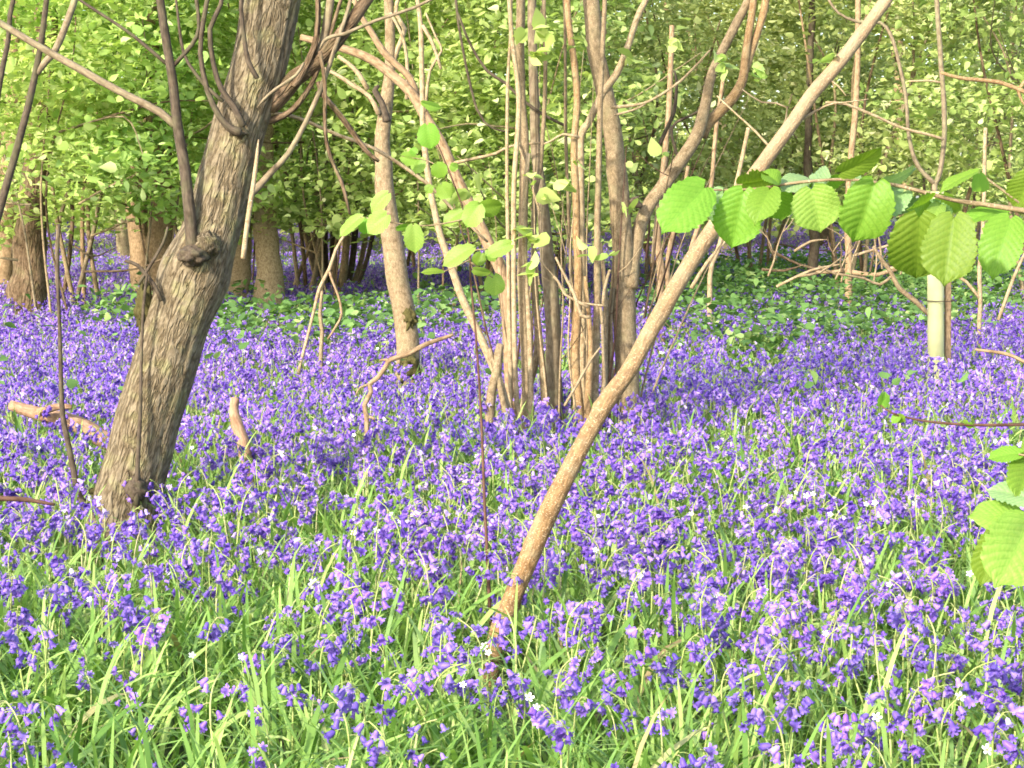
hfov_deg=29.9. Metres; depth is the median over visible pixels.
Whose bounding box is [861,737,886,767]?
bluebell
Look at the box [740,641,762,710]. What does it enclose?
bluebell
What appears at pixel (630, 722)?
bluebell
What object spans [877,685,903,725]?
bluebell
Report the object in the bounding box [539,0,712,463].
coppice stool
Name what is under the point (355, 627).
bluebell
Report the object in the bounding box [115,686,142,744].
bluebell
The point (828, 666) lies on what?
white flower
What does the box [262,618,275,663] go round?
bluebell
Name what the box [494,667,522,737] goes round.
bluebell
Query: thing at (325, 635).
bluebell
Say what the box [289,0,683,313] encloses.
hazel bush
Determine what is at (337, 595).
bluebell
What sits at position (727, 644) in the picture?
bluebell
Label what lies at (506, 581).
bluebell
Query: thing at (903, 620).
bluebell
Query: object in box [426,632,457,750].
bluebell
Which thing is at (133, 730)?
bluebell
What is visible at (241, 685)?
bluebell
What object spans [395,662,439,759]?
bluebell
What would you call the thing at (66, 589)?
bluebell
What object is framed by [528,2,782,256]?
woodland tree
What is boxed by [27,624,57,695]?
bluebell
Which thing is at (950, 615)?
bluebell
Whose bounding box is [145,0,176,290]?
background tree
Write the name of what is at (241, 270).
background tree
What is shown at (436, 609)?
bluebell
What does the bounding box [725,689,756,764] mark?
bluebell
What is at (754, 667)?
bluebell
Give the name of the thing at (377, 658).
bluebell
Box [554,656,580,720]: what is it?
bluebell
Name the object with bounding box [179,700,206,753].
bluebell
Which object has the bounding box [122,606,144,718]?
bluebell
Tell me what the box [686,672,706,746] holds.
bluebell
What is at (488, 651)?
white flower
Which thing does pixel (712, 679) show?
bluebell
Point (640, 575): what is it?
white flower
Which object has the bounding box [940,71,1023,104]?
pale branch
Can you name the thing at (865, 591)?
bluebell
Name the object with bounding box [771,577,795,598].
bluebell
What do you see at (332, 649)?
bluebell
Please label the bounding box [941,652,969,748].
bluebell
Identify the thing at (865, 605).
bluebell
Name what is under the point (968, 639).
bluebell
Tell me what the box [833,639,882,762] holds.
bluebell
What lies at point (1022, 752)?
bluebell
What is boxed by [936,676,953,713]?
bluebell
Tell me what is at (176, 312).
leaning tree
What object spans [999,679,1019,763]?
bluebell
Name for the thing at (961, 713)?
bluebell
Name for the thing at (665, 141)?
background sapling
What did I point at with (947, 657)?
bluebell
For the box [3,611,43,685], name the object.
bluebell
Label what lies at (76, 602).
bluebell
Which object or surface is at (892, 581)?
bluebell
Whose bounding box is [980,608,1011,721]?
bluebell
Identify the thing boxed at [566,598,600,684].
bluebell
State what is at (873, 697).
bluebell
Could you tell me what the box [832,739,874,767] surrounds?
bluebell
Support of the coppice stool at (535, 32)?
on the ground at (226, 748)
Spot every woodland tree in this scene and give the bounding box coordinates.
[0,0,303,265]
[0,4,131,258]
[0,11,68,222]
[101,0,363,220]
[200,4,456,258]
[302,4,584,256]
[395,0,710,257]
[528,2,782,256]
[571,0,891,259]
[687,0,979,255]
[732,0,1023,229]
[868,0,1023,219]
[934,2,1023,214]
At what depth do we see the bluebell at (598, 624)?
4.60 m
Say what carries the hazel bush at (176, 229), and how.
on the ground at (226, 748)
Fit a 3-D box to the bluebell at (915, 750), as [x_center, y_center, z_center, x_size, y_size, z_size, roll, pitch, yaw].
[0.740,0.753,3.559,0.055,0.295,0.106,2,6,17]
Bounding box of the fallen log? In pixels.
[8,400,109,450]
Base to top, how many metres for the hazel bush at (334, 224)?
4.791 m
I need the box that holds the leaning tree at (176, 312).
[0,0,487,566]
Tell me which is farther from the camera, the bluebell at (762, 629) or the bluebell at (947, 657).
the bluebell at (947, 657)
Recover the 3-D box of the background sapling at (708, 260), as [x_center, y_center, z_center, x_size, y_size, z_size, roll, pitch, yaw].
[1.656,-1.131,15.149,0.500,1.780,0.130,-2,6,-16]
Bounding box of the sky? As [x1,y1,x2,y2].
[22,0,1016,197]
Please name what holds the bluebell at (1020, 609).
on the ground at (226, 748)
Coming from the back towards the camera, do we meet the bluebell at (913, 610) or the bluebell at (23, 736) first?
the bluebell at (913, 610)
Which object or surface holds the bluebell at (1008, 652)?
on the ground at (226, 748)
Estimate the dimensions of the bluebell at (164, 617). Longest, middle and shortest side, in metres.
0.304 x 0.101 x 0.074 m
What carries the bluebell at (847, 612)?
on the ground at (226, 748)
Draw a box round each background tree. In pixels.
[0,1,87,309]
[5,0,235,322]
[125,25,207,290]
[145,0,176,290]
[193,8,285,328]
[226,212,253,318]
[742,0,934,305]
[816,0,897,309]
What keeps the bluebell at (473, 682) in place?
on the ground at (226, 748)
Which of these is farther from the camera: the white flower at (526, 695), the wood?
the wood
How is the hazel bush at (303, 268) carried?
on the ground at (226, 748)
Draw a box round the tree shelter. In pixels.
[925,191,954,404]
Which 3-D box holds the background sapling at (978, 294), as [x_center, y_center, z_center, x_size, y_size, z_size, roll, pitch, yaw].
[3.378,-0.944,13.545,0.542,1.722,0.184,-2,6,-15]
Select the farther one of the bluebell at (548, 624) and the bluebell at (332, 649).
the bluebell at (548, 624)
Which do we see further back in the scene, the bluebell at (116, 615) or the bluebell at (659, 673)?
the bluebell at (116, 615)
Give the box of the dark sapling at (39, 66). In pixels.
[0,0,77,221]
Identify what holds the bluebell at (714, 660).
on the ground at (226, 748)
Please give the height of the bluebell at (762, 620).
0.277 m
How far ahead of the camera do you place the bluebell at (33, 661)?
4.29 m
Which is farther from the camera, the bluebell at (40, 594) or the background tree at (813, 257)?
the background tree at (813, 257)
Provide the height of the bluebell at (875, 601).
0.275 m
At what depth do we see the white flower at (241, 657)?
4.11 m
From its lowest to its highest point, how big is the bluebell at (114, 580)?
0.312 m
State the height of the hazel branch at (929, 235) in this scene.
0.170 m
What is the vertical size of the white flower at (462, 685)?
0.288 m
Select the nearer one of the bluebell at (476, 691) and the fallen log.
the bluebell at (476, 691)
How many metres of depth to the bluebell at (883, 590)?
4.86 m
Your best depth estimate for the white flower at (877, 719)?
3.64 m
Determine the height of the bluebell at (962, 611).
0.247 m
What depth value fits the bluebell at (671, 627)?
4.72 m
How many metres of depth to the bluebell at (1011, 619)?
4.43 m
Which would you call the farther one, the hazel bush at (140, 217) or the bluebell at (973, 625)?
the hazel bush at (140, 217)
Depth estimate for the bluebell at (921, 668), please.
4.15 m
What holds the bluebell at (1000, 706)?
on the ground at (226, 748)
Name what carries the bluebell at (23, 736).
on the ground at (226, 748)
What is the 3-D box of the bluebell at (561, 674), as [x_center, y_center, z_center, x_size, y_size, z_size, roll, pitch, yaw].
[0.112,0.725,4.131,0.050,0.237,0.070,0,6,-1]
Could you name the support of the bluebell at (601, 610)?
on the ground at (226, 748)
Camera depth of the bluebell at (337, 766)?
3.41 m
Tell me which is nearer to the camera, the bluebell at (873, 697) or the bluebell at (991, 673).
the bluebell at (873, 697)
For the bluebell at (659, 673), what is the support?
on the ground at (226, 748)
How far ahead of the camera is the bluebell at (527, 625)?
4.40 m
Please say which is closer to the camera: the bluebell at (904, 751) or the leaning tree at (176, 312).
the bluebell at (904, 751)
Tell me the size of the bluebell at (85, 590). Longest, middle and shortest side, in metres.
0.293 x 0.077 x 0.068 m
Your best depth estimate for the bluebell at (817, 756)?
3.48 m
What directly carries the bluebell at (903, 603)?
on the ground at (226, 748)
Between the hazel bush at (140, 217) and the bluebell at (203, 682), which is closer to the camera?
the bluebell at (203, 682)
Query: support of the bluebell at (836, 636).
on the ground at (226, 748)
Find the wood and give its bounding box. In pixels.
[1,0,1023,247]
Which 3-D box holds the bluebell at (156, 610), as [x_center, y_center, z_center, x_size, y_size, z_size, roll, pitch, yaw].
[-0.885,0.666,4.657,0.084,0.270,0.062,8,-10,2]
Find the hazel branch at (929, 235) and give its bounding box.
[656,144,1023,286]
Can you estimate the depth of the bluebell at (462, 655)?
4.40 m
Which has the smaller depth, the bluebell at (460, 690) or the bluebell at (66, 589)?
the bluebell at (460, 690)
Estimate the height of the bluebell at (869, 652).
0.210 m
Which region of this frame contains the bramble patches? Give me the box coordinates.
[0,244,1023,415]
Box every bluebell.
[0,625,39,751]
[0,631,5,645]
[0,701,32,767]
[0,731,28,767]
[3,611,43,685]
[4,606,31,700]
[10,688,34,744]
[11,738,60,766]
[24,651,57,684]
[25,699,71,758]
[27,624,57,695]
[36,586,60,656]
[44,576,79,694]
[45,761,76,767]
[47,591,62,680]
[58,597,83,688]
[68,636,87,743]
[75,579,105,645]
[75,670,92,765]
[77,586,102,657]
[88,592,129,671]
[96,596,124,646]
[99,637,122,703]
[100,571,131,654]
[101,572,130,653]
[110,663,138,748]
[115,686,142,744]
[119,593,153,709]
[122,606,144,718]
[124,605,156,688]
[127,717,152,743]
[128,642,153,699]
[132,605,171,711]
[133,621,167,759]
[141,613,170,717]
[144,618,169,731]
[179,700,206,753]
[193,672,230,767]
[196,617,232,749]
[225,679,272,745]
[229,648,265,719]
[238,605,291,679]
[247,705,269,758]
[247,742,270,767]
[259,633,292,688]
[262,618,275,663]
[264,642,296,679]
[276,679,307,754]
[284,631,304,652]
[284,636,319,689]
[286,604,309,665]
[303,658,324,698]
[306,585,367,700]
[309,692,324,724]
[312,637,347,682]
[313,599,340,648]
[319,631,347,715]
[319,693,365,767]
[321,633,340,656]
[321,763,345,767]
[325,562,377,662]
[325,593,357,661]
[331,681,368,728]
[339,599,361,666]
[342,574,361,642]
[343,624,360,675]
[344,653,370,685]
[346,591,376,628]
[347,691,365,747]
[350,629,365,653]
[351,721,392,767]
[359,613,395,667]
[363,581,393,720]
[368,639,398,723]
[373,673,407,766]
[378,580,408,661]
[378,651,403,675]
[389,679,435,755]
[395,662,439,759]
[404,719,448,767]
[412,622,453,712]
[412,749,447,767]
[416,659,466,750]
[419,584,449,655]
[420,612,466,754]
[425,612,439,645]
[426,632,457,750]
[429,586,456,659]
[436,660,497,767]
[447,618,483,726]
[449,609,466,662]
[449,645,467,669]
[456,681,474,749]
[457,648,479,678]
[465,678,498,757]
[472,686,499,746]
[481,616,511,731]
[486,687,508,723]
[490,607,521,737]
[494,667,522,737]
[497,635,523,678]
[499,572,537,651]
[505,615,547,736]
[516,678,530,747]
[526,704,573,767]
[536,629,553,687]
[539,597,565,714]
[539,719,572,767]
[543,668,577,749]
[551,601,569,651]
[551,677,582,753]
[552,665,571,757]
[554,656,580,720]
[558,600,592,741]
[558,630,571,641]
[562,608,594,699]
[565,697,594,767]
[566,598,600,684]
[569,604,582,671]
[570,603,603,717]
[573,647,603,719]
[576,634,596,673]
[584,604,605,655]
[585,646,603,702]
[590,613,613,698]
[593,699,617,762]
[595,576,615,665]
[598,669,632,764]
[600,685,636,752]
[616,589,635,682]
[618,567,651,700]
[621,648,643,743]
[625,624,659,743]
[626,706,638,731]
[632,551,660,627]
[641,708,676,761]
[642,631,661,702]
[644,592,681,674]
[647,667,674,720]
[649,651,680,729]
[657,750,699,767]
[663,606,683,703]
[666,615,690,702]
[675,669,696,734]
[680,633,711,670]
[683,591,716,691]
[684,548,720,644]
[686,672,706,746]
[689,581,732,740]
[691,687,721,767]
[691,742,717,767]
[692,571,722,661]
[693,603,702,635]
[693,723,727,748]
[695,651,718,755]
[697,595,726,693]
[702,755,723,767]
[703,648,716,716]
[707,610,731,691]
[710,634,728,655]
[713,637,741,715]
[716,631,768,716]
[717,601,745,660]
[721,663,748,759]
[725,658,748,688]
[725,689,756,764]
[731,689,752,721]
[736,585,768,711]
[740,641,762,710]
[745,597,784,658]
[746,700,786,767]
[747,663,787,731]
[748,630,770,663]
[752,643,777,725]
[753,616,787,758]
[757,642,786,736]
[758,739,778,767]
[759,589,799,635]
[761,599,801,679]
[762,651,787,767]
[766,601,791,665]
[769,634,792,701]
[769,698,809,766]
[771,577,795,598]
[771,609,804,674]
[774,684,793,736]
[784,676,824,746]
[785,594,813,705]
[785,649,806,744]
[789,601,813,668]
[789,622,816,720]
[792,597,820,689]
[804,718,844,765]
[805,644,830,746]
[812,625,852,735]
[817,624,838,644]
[819,605,846,706]
[820,611,837,649]
[822,621,848,682]
[823,663,846,761]
[826,586,860,663]
[827,707,866,754]
[830,654,862,761]
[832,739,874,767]
[832,750,855,767]
[833,605,854,694]
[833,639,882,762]
[835,559,859,641]
[835,588,862,644]
[839,567,869,657]
[844,588,867,648]
[850,710,879,767]
[852,622,881,753]
[857,644,873,713]
[858,593,882,640]
[861,596,883,675]
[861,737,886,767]
[863,630,886,712]
[863,722,884,767]
[864,684,905,766]
[867,631,896,757]
[868,672,893,752]
[871,575,913,632]
[871,589,887,632]
[877,591,912,696]
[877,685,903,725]
[885,604,916,742]
[890,596,925,723]
[895,635,943,766]
[896,672,962,767]
[896,716,926,767]
[898,740,924,767]
[899,608,924,701]
[899,686,914,762]
[900,634,919,718]
[900,684,954,760]
[902,602,917,677]
[902,623,944,761]
[906,644,937,743]
[911,688,945,755]
[913,614,939,765]
[917,597,945,722]
[923,566,955,688]
[931,695,977,761]
[932,605,964,688]
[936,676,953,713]
[938,651,968,748]
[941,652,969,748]
[942,629,965,672]
[943,603,969,682]
[944,660,1000,767]
[951,612,974,671]
[955,646,1020,724]
[959,622,982,680]
[961,606,979,665]
[964,635,1006,716]
[969,634,1015,764]
[979,596,1001,628]
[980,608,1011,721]
[982,665,1020,766]
[982,687,1012,767]
[982,725,1020,767]
[994,700,1015,766]
[996,663,1022,740]
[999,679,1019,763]
[1005,611,1023,648]
[1009,603,1022,641]
[1015,617,1023,704]
[1016,606,1023,613]
[1018,749,1023,767]
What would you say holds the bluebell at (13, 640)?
on the ground at (226, 748)
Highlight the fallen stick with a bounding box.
[0,496,54,505]
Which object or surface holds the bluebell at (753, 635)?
on the ground at (226, 748)
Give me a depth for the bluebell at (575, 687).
3.91 m
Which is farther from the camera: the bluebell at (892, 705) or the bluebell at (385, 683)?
the bluebell at (892, 705)
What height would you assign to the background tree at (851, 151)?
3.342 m
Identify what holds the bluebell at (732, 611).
on the ground at (226, 748)
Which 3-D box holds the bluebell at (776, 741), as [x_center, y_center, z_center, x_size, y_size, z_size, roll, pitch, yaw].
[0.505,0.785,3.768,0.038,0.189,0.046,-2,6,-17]
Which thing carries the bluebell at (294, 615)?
on the ground at (226, 748)
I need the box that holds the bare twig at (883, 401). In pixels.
[877,392,1023,428]
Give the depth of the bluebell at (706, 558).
4.90 m
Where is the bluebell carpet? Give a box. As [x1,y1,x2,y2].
[0,219,1023,767]
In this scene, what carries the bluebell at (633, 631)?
on the ground at (226, 748)
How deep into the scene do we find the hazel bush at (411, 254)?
23.41 m
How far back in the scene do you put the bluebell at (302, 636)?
4.64 m
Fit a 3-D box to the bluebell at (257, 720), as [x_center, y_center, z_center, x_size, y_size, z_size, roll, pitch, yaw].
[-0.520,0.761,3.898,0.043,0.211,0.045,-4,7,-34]
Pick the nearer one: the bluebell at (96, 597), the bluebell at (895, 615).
the bluebell at (895, 615)
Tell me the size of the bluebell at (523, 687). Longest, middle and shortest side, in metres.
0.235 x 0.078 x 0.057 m
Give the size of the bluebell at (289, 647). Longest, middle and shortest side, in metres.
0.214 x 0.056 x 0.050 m
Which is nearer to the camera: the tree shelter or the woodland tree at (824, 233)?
the tree shelter
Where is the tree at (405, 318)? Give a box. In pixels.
[325,0,431,410]
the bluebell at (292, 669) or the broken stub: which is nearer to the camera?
the bluebell at (292, 669)
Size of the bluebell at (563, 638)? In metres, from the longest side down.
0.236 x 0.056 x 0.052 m
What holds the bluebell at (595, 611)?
on the ground at (226, 748)
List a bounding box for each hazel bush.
[0,0,271,329]
[0,0,300,316]
[0,1,395,235]
[0,4,176,244]
[17,0,310,292]
[111,0,502,304]
[121,0,377,281]
[167,0,491,299]
[210,0,585,285]
[280,0,595,314]
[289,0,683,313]
[366,0,760,277]
[392,0,715,315]
[511,0,844,290]
[549,0,964,288]
[643,0,1023,306]
[750,0,1023,297]
[826,0,1023,301]
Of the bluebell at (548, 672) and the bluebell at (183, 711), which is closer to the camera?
the bluebell at (183, 711)
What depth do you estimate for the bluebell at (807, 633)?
4.45 m
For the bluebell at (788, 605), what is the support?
on the ground at (226, 748)
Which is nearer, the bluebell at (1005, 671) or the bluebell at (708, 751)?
the bluebell at (708, 751)
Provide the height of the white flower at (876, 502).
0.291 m
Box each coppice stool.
[284,4,382,294]
[300,0,586,457]
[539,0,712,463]
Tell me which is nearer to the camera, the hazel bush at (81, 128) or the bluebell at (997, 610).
the bluebell at (997, 610)
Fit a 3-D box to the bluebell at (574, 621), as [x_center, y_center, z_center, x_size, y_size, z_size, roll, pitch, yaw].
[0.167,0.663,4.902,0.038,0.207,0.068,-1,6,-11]
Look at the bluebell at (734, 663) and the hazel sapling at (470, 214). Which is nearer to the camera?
the bluebell at (734, 663)
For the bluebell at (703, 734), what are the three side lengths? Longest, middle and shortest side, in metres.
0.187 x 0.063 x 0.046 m
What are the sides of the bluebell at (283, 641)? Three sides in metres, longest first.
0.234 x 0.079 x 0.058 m
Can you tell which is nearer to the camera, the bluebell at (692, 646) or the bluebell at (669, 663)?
the bluebell at (669, 663)
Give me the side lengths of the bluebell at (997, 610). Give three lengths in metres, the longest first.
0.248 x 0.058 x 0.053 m
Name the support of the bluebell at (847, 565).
on the ground at (226, 748)
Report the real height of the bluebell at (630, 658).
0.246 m
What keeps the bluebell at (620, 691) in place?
on the ground at (226, 748)
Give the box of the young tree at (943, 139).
[825,0,946,190]
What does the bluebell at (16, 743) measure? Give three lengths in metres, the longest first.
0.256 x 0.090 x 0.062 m
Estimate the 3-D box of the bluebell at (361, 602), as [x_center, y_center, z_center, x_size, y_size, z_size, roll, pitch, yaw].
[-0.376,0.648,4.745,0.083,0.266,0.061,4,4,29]
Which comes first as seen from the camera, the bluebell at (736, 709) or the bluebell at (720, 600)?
the bluebell at (736, 709)
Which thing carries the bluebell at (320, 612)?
on the ground at (226, 748)
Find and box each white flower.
[189,652,197,704]
[238,654,246,760]
[460,681,467,761]
[480,642,489,698]
[485,649,492,729]
[525,692,534,753]
[533,703,541,767]
[592,547,598,595]
[637,574,643,639]
[786,499,791,536]
[803,493,809,574]
[822,630,828,753]
[871,500,877,530]
[872,712,881,766]
[955,691,965,765]
[982,743,990,764]
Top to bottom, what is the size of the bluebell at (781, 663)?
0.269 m
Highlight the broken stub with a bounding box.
[229,397,253,505]
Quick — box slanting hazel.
[483,0,892,688]
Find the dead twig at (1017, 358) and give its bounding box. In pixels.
[975,348,1023,363]
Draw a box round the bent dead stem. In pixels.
[297,236,344,401]
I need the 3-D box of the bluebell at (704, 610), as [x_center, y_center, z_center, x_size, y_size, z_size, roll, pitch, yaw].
[0.476,0.637,4.387,0.086,0.364,0.078,-20,10,-39]
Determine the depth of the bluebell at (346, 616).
4.65 m
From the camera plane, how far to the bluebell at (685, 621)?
4.72 m
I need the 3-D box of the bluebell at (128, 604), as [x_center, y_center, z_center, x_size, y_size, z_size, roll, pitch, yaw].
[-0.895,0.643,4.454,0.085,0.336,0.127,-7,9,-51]
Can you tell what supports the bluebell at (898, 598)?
on the ground at (226, 748)
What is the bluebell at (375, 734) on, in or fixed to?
on the ground at (226, 748)
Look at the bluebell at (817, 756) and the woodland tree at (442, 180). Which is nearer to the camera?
the bluebell at (817, 756)
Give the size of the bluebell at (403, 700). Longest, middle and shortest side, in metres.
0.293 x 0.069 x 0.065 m
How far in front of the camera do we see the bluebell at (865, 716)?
3.75 m
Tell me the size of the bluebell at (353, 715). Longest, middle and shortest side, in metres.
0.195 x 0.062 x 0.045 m
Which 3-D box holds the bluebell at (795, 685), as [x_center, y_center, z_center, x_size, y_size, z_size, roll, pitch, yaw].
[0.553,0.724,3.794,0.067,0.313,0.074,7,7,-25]
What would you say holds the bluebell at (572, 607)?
on the ground at (226, 748)
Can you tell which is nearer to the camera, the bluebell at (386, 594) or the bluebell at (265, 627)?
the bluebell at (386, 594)
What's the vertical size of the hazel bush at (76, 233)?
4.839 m
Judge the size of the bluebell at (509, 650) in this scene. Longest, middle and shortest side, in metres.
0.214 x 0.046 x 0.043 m
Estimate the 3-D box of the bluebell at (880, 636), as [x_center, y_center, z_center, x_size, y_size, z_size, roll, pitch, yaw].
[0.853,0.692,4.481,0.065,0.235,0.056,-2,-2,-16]
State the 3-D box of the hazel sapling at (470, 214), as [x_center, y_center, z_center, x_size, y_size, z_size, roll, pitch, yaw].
[-0.223,-0.005,5.022,0.456,1.468,0.200,0,6,0]
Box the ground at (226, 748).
[0,214,1023,767]
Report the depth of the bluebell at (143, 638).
4.22 m
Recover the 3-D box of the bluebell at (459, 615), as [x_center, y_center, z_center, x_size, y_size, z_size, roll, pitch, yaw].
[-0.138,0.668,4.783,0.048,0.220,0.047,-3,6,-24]
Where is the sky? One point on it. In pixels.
(682, 0)
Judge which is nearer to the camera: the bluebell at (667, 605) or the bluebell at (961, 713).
the bluebell at (961, 713)
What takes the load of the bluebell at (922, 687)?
on the ground at (226, 748)
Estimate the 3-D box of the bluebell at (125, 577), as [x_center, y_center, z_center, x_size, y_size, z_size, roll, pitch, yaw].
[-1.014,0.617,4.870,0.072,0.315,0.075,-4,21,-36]
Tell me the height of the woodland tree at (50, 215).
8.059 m
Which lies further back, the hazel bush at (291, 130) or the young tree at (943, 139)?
the hazel bush at (291, 130)
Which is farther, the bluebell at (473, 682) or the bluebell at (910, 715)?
the bluebell at (910, 715)
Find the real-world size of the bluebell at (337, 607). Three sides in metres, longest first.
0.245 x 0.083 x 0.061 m
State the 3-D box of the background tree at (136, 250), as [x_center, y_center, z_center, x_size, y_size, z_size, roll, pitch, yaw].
[-3.469,-3.395,20.011,3.724,5.393,4.924,0,6,0]
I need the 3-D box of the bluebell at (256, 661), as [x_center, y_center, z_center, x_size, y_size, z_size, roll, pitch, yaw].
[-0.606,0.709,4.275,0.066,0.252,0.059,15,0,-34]
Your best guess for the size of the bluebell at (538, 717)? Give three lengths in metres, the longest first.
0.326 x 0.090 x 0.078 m
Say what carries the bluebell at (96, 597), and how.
on the ground at (226, 748)
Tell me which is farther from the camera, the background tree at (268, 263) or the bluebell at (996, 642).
the background tree at (268, 263)
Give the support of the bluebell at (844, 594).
on the ground at (226, 748)
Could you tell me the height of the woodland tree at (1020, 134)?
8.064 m
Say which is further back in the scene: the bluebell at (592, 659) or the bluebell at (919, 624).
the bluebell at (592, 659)
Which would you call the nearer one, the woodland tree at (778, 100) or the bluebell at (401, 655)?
the bluebell at (401, 655)
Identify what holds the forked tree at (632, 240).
on the ground at (226, 748)
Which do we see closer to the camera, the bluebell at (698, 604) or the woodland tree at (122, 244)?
the bluebell at (698, 604)
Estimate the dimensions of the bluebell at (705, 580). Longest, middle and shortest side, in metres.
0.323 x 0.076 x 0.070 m
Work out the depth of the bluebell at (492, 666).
4.10 m
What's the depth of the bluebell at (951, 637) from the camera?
4.70 m
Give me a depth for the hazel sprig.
1.88 m
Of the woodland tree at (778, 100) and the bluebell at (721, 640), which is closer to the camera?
the bluebell at (721, 640)
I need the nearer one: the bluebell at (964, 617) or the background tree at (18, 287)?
the bluebell at (964, 617)
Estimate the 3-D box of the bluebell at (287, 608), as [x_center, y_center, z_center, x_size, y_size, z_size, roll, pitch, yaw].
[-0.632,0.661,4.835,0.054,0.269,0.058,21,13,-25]
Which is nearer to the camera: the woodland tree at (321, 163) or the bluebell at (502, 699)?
the bluebell at (502, 699)
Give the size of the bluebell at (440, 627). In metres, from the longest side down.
0.364 x 0.086 x 0.078 m
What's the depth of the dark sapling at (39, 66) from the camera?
8.59 m
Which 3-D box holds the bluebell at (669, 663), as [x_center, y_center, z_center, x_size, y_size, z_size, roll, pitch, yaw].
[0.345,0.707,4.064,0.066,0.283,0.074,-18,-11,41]
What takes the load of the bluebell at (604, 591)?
on the ground at (226, 748)
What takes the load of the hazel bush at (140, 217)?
on the ground at (226, 748)
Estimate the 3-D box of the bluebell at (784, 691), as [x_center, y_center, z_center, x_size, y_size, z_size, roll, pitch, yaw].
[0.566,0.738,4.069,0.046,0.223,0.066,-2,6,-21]
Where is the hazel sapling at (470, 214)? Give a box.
[339,100,513,628]
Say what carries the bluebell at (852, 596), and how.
on the ground at (226, 748)
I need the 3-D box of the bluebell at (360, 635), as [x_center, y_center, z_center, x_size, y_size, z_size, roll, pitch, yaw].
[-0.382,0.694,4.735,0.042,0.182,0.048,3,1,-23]
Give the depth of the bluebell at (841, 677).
4.18 m
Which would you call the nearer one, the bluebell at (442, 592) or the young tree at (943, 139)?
the bluebell at (442, 592)
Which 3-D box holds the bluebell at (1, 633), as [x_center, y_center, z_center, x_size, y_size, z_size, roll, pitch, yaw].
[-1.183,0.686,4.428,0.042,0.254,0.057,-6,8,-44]
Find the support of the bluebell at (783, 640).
on the ground at (226, 748)
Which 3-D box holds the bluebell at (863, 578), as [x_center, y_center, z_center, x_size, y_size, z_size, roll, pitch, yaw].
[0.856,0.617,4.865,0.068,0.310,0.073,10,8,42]
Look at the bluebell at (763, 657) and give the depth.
4.21 m
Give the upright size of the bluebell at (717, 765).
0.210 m
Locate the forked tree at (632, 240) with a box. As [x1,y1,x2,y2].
[583,0,769,439]
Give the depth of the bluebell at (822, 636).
4.62 m
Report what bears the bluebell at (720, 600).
on the ground at (226, 748)
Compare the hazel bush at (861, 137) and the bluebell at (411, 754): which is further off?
the hazel bush at (861, 137)
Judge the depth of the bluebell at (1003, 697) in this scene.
3.87 m
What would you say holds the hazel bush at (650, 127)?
on the ground at (226, 748)
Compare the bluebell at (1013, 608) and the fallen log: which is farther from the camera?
the fallen log
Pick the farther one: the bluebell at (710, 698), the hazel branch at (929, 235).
the bluebell at (710, 698)
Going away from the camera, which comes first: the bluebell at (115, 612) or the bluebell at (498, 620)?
the bluebell at (498, 620)
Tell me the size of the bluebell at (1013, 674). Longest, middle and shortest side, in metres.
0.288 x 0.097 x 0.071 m
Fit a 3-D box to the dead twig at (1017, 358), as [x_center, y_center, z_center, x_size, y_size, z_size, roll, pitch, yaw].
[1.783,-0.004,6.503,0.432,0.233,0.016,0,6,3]
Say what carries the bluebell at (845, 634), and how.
on the ground at (226, 748)
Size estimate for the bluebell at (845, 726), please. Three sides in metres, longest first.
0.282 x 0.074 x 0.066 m
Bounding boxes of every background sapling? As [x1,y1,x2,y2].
[654,25,724,359]
[690,127,749,340]
[959,127,1023,363]
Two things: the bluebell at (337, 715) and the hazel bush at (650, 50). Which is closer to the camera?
the bluebell at (337, 715)
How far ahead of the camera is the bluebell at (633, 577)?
4.69 m
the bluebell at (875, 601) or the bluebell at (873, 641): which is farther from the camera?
the bluebell at (875, 601)
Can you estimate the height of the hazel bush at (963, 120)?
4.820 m
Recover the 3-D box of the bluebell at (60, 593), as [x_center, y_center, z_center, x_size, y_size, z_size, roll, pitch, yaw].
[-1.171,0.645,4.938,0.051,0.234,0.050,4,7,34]
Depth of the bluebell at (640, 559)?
4.84 m
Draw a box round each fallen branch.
[355,333,453,461]
[760,181,926,315]
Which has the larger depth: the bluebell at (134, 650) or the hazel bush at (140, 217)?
the hazel bush at (140, 217)
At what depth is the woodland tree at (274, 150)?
36.34 m
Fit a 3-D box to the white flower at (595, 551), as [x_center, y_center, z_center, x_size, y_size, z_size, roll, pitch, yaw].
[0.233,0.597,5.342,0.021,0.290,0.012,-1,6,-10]
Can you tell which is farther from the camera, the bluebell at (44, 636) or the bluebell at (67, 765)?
the bluebell at (44, 636)
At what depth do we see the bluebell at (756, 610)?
4.81 m
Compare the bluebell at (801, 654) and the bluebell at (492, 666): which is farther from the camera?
the bluebell at (801, 654)
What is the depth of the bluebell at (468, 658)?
4.39 m
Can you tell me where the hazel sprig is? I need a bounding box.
[967,437,1023,588]
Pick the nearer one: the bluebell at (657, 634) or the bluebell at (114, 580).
the bluebell at (657, 634)
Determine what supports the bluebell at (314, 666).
on the ground at (226, 748)
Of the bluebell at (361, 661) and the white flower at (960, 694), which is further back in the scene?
the bluebell at (361, 661)
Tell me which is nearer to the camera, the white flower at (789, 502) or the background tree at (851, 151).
the white flower at (789, 502)
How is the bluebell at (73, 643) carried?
on the ground at (226, 748)
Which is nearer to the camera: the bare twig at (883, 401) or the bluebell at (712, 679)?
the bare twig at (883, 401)

